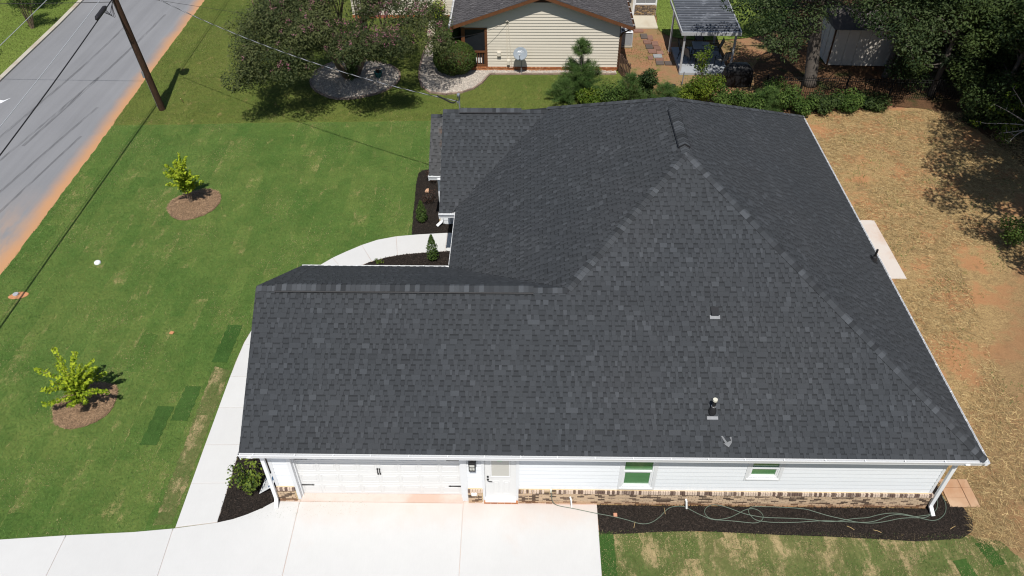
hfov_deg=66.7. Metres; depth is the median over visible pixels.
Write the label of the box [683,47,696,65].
patio chair
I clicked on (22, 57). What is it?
curb
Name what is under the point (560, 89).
pine seedling
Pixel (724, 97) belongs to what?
bush
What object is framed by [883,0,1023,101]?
wood tree
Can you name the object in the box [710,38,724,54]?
patio chair
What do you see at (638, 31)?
stepping stone
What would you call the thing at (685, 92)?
bush
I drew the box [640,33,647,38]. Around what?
stepping stone
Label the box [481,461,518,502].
entry door
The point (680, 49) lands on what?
patio chair
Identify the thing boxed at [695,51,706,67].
patio chair
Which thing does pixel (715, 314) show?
box vent
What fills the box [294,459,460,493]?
garage door
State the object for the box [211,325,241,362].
sod piece
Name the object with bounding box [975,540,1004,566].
sod piece
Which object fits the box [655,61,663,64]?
stepping stone
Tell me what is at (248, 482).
holly shrub
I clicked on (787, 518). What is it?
garden hose
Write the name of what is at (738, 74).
barbecue grill
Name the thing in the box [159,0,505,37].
service cable
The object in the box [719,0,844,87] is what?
oak tree
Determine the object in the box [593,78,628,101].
bush
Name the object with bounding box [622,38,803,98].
weed grass
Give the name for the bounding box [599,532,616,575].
sod piece
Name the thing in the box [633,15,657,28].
patio slab
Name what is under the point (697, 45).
patio table
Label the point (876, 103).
bush
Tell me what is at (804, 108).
bush
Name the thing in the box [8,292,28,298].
clay patch
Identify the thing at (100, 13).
cable splice
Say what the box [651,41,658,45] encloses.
stepping stone
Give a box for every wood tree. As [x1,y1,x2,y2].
[857,0,946,20]
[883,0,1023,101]
[946,0,1023,69]
[952,0,1023,135]
[1013,60,1023,127]
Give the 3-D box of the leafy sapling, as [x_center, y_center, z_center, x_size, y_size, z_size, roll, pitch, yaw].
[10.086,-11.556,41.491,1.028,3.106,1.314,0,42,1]
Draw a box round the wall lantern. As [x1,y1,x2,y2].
[468,460,475,471]
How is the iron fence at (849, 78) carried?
on the woodland floor
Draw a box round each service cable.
[0,2,105,3]
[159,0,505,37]
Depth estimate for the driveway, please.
22.44 m
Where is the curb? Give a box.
[0,0,83,81]
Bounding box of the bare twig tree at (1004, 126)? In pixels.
[970,83,1023,143]
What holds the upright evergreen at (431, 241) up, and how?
on the mulch bed at (266, 493)
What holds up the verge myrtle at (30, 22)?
on the verge lawn at (10, 41)
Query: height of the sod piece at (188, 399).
0.020 m
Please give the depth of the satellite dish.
43.71 m
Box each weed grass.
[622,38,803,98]
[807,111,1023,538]
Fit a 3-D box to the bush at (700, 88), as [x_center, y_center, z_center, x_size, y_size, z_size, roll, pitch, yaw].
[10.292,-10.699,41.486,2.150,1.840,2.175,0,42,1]
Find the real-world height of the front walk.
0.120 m
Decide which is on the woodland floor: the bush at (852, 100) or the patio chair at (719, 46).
the bush at (852, 100)
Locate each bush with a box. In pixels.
[575,86,604,103]
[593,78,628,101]
[636,68,659,93]
[671,83,697,99]
[688,71,725,100]
[710,81,746,105]
[734,91,764,108]
[762,75,804,109]
[790,94,819,116]
[807,88,843,115]
[827,87,866,113]
[858,88,892,112]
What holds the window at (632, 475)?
in the house at (557, 329)
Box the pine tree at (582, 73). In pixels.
[555,36,603,93]
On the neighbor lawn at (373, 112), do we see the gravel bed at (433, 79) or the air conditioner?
the gravel bed at (433, 79)
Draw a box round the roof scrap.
[721,436,731,446]
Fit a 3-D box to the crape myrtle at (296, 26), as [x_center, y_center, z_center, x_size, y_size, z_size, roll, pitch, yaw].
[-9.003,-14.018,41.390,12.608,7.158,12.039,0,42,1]
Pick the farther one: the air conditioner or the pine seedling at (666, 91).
the air conditioner
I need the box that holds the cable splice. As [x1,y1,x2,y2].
[95,1,114,19]
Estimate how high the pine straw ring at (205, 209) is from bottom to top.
0.040 m
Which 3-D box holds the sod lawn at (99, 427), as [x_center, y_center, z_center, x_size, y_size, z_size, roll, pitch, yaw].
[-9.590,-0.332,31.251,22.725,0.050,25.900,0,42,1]
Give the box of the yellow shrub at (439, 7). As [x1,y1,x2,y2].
[428,0,445,16]
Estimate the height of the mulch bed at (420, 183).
0.040 m
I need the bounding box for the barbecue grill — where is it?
[722,62,753,86]
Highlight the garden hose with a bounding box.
[551,492,945,523]
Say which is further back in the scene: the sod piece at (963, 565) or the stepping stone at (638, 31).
the stepping stone at (638, 31)
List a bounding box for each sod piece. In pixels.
[140,406,173,444]
[171,386,201,420]
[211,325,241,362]
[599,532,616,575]
[953,559,977,575]
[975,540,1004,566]
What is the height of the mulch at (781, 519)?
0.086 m
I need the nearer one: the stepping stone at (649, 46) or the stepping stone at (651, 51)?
the stepping stone at (651, 51)
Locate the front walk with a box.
[175,233,451,527]
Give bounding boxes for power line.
[0,0,46,45]
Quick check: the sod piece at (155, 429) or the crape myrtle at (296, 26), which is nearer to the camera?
the sod piece at (155, 429)
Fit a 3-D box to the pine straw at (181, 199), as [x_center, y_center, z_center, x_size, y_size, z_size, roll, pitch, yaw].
[-14.358,-3.808,35.082,2.389,0.146,2.545,0,42,1]
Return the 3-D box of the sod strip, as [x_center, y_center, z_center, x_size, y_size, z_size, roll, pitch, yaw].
[-10.315,4.902,25.312,0.688,0.020,6.350,0,42,1]
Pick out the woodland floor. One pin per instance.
(773, 64)
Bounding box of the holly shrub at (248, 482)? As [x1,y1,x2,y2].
[225,458,263,494]
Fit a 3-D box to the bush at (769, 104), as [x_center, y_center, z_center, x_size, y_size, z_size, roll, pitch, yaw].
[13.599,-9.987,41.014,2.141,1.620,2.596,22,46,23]
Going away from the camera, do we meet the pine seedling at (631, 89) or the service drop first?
the service drop
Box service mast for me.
[437,93,459,107]
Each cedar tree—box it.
[931,0,1023,101]
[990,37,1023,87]
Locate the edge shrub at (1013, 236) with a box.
[999,213,1023,247]
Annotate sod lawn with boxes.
[0,121,430,538]
[601,531,1023,575]
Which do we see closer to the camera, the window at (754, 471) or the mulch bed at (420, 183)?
the window at (754, 471)
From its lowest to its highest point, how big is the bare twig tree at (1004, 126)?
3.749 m
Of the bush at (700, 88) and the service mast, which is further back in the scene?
the bush at (700, 88)
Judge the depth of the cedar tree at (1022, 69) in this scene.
40.28 m
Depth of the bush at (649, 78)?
41.50 m
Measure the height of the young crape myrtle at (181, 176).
2.628 m
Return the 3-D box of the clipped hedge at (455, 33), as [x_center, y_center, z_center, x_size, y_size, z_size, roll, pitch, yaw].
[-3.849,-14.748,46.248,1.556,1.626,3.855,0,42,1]
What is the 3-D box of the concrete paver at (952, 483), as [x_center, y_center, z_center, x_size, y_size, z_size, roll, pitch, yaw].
[13.468,6.024,23.963,0.598,0.055,0.298,0,42,1]
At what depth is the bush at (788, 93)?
40.84 m
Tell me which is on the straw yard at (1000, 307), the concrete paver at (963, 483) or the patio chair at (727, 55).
the concrete paver at (963, 483)
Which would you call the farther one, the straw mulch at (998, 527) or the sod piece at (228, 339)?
the sod piece at (228, 339)
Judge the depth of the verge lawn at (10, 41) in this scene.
49.95 m
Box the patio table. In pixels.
[691,41,709,59]
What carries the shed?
on the woodland floor
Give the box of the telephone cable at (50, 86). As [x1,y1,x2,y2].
[0,0,111,155]
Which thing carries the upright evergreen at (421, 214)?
on the mulch bed at (420, 183)
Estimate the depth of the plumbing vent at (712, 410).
21.37 m
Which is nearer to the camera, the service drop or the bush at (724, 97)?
the service drop
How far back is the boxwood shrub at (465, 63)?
43.57 m
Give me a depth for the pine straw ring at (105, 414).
26.17 m
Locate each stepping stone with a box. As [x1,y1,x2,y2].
[634,29,643,32]
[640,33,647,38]
[643,40,650,43]
[645,44,652,48]
[648,49,656,53]
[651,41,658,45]
[653,54,661,57]
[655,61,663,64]
[664,61,671,64]
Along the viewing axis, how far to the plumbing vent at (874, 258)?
26.92 m
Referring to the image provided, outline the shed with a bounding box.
[820,6,904,65]
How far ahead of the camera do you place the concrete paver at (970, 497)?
23.55 m
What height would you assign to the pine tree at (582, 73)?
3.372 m
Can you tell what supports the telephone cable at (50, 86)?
attached to the utility pole
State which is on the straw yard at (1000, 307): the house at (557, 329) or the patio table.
the house at (557, 329)
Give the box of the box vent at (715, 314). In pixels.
[710,307,719,318]
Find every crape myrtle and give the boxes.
[33,347,110,407]
[163,152,203,202]
[220,0,461,93]
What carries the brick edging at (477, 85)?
on the neighbor lawn at (373, 112)
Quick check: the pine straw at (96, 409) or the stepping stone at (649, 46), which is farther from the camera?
the stepping stone at (649, 46)
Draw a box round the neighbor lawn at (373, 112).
[113,0,623,125]
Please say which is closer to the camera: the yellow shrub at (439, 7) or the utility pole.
the utility pole
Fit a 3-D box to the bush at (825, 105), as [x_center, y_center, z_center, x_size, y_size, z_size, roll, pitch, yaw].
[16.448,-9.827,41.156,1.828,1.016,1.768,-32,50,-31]
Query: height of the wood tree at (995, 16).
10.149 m
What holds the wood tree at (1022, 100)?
on the woodland floor
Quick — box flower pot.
[374,68,382,77]
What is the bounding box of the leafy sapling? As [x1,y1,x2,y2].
[693,44,714,77]
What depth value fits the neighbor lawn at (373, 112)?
42.90 m
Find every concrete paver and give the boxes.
[938,479,960,487]
[943,488,965,496]
[946,497,969,506]
[957,479,969,487]
[962,488,979,507]
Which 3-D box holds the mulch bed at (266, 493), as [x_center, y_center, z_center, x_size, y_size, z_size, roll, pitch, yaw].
[-5.247,2.713,27.770,6.950,0.040,12.850,0,42,1]
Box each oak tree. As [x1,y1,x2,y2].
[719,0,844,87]
[843,0,972,78]
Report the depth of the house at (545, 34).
43.67 m
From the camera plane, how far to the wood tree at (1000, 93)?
38.49 m
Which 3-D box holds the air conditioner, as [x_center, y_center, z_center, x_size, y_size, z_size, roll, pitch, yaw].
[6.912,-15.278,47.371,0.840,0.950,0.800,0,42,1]
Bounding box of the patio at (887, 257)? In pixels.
[860,220,906,278]
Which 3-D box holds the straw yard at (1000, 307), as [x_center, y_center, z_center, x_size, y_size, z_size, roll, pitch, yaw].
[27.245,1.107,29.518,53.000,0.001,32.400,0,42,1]
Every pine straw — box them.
[51,381,117,429]
[165,188,221,219]
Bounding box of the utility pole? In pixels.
[112,0,165,110]
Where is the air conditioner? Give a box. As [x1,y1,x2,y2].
[620,27,632,47]
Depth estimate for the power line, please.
30.90 m
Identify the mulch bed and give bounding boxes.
[218,251,449,521]
[412,170,452,234]
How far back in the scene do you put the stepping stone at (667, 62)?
45.72 m
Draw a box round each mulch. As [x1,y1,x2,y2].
[597,485,973,540]
[963,505,1017,549]
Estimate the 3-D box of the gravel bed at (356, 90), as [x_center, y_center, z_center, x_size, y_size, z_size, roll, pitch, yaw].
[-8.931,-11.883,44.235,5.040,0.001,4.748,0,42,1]
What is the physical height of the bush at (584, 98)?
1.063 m
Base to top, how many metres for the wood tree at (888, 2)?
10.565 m
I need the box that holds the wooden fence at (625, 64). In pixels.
[618,54,630,77]
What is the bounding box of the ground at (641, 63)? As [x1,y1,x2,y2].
[189,9,1023,559]
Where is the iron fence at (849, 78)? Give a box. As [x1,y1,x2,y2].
[764,74,962,99]
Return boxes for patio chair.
[677,39,689,59]
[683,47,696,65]
[694,36,705,51]
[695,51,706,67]
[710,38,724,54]
[714,51,731,63]
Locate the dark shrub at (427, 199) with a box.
[421,189,435,203]
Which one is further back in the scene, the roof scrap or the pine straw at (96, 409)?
the pine straw at (96, 409)
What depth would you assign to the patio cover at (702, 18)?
44.59 m
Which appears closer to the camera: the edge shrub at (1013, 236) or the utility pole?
the edge shrub at (1013, 236)
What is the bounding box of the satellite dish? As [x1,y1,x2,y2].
[513,47,526,72]
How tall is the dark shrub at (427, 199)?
0.633 m
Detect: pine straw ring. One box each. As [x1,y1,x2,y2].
[53,383,117,428]
[167,189,220,220]
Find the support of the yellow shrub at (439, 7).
on the neighbor lawn at (373, 112)
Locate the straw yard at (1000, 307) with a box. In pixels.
[597,108,1023,549]
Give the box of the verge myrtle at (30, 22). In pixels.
[7,0,41,28]
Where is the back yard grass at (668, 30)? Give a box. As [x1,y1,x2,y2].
[656,0,794,39]
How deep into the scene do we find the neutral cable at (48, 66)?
32.20 m
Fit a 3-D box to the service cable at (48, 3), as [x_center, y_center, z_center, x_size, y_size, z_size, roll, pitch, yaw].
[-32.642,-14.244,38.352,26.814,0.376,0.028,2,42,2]
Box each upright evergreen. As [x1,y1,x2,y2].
[415,200,426,222]
[426,234,438,260]
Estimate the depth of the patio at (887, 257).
32.49 m
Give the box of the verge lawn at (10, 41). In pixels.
[0,0,77,72]
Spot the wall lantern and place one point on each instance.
(472, 465)
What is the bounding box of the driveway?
[0,493,601,575]
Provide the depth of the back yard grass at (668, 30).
50.12 m
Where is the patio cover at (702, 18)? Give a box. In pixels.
[667,0,741,74]
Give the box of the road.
[0,0,203,274]
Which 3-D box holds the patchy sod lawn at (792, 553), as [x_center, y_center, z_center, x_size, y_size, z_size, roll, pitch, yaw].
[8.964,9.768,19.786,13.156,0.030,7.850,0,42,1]
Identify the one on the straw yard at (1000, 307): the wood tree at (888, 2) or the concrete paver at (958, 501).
the concrete paver at (958, 501)
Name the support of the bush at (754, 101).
on the ground at (641, 63)
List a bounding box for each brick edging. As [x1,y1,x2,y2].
[309,59,400,99]
[418,38,615,94]
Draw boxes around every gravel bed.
[312,61,398,97]
[420,45,613,92]
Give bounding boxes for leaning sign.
[259,473,273,493]
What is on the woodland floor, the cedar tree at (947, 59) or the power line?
the cedar tree at (947, 59)
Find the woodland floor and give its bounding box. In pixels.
[754,0,1023,165]
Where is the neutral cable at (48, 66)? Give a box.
[0,0,99,126]
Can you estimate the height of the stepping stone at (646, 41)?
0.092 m
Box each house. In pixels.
[237,97,989,515]
[351,0,656,70]
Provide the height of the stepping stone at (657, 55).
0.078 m
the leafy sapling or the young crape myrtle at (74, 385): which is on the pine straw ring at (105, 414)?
the young crape myrtle at (74, 385)
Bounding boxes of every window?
[617,462,658,489]
[743,463,785,480]
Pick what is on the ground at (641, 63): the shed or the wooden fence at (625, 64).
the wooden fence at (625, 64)
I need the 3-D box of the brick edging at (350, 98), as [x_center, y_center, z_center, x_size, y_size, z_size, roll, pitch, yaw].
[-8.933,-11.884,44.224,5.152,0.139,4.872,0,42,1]
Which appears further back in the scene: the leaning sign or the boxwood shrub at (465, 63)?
the boxwood shrub at (465, 63)
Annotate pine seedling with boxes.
[543,75,584,104]
[615,71,650,99]
[643,80,680,98]
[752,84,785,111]
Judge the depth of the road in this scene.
42.82 m
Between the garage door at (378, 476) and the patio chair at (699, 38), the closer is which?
the garage door at (378, 476)
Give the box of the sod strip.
[153,366,229,524]
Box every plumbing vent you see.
[707,398,717,419]
[870,249,878,263]
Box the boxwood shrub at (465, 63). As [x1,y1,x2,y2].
[432,39,476,75]
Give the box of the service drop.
[160,0,455,100]
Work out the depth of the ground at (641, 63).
46.59 m
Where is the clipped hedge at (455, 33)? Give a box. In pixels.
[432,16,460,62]

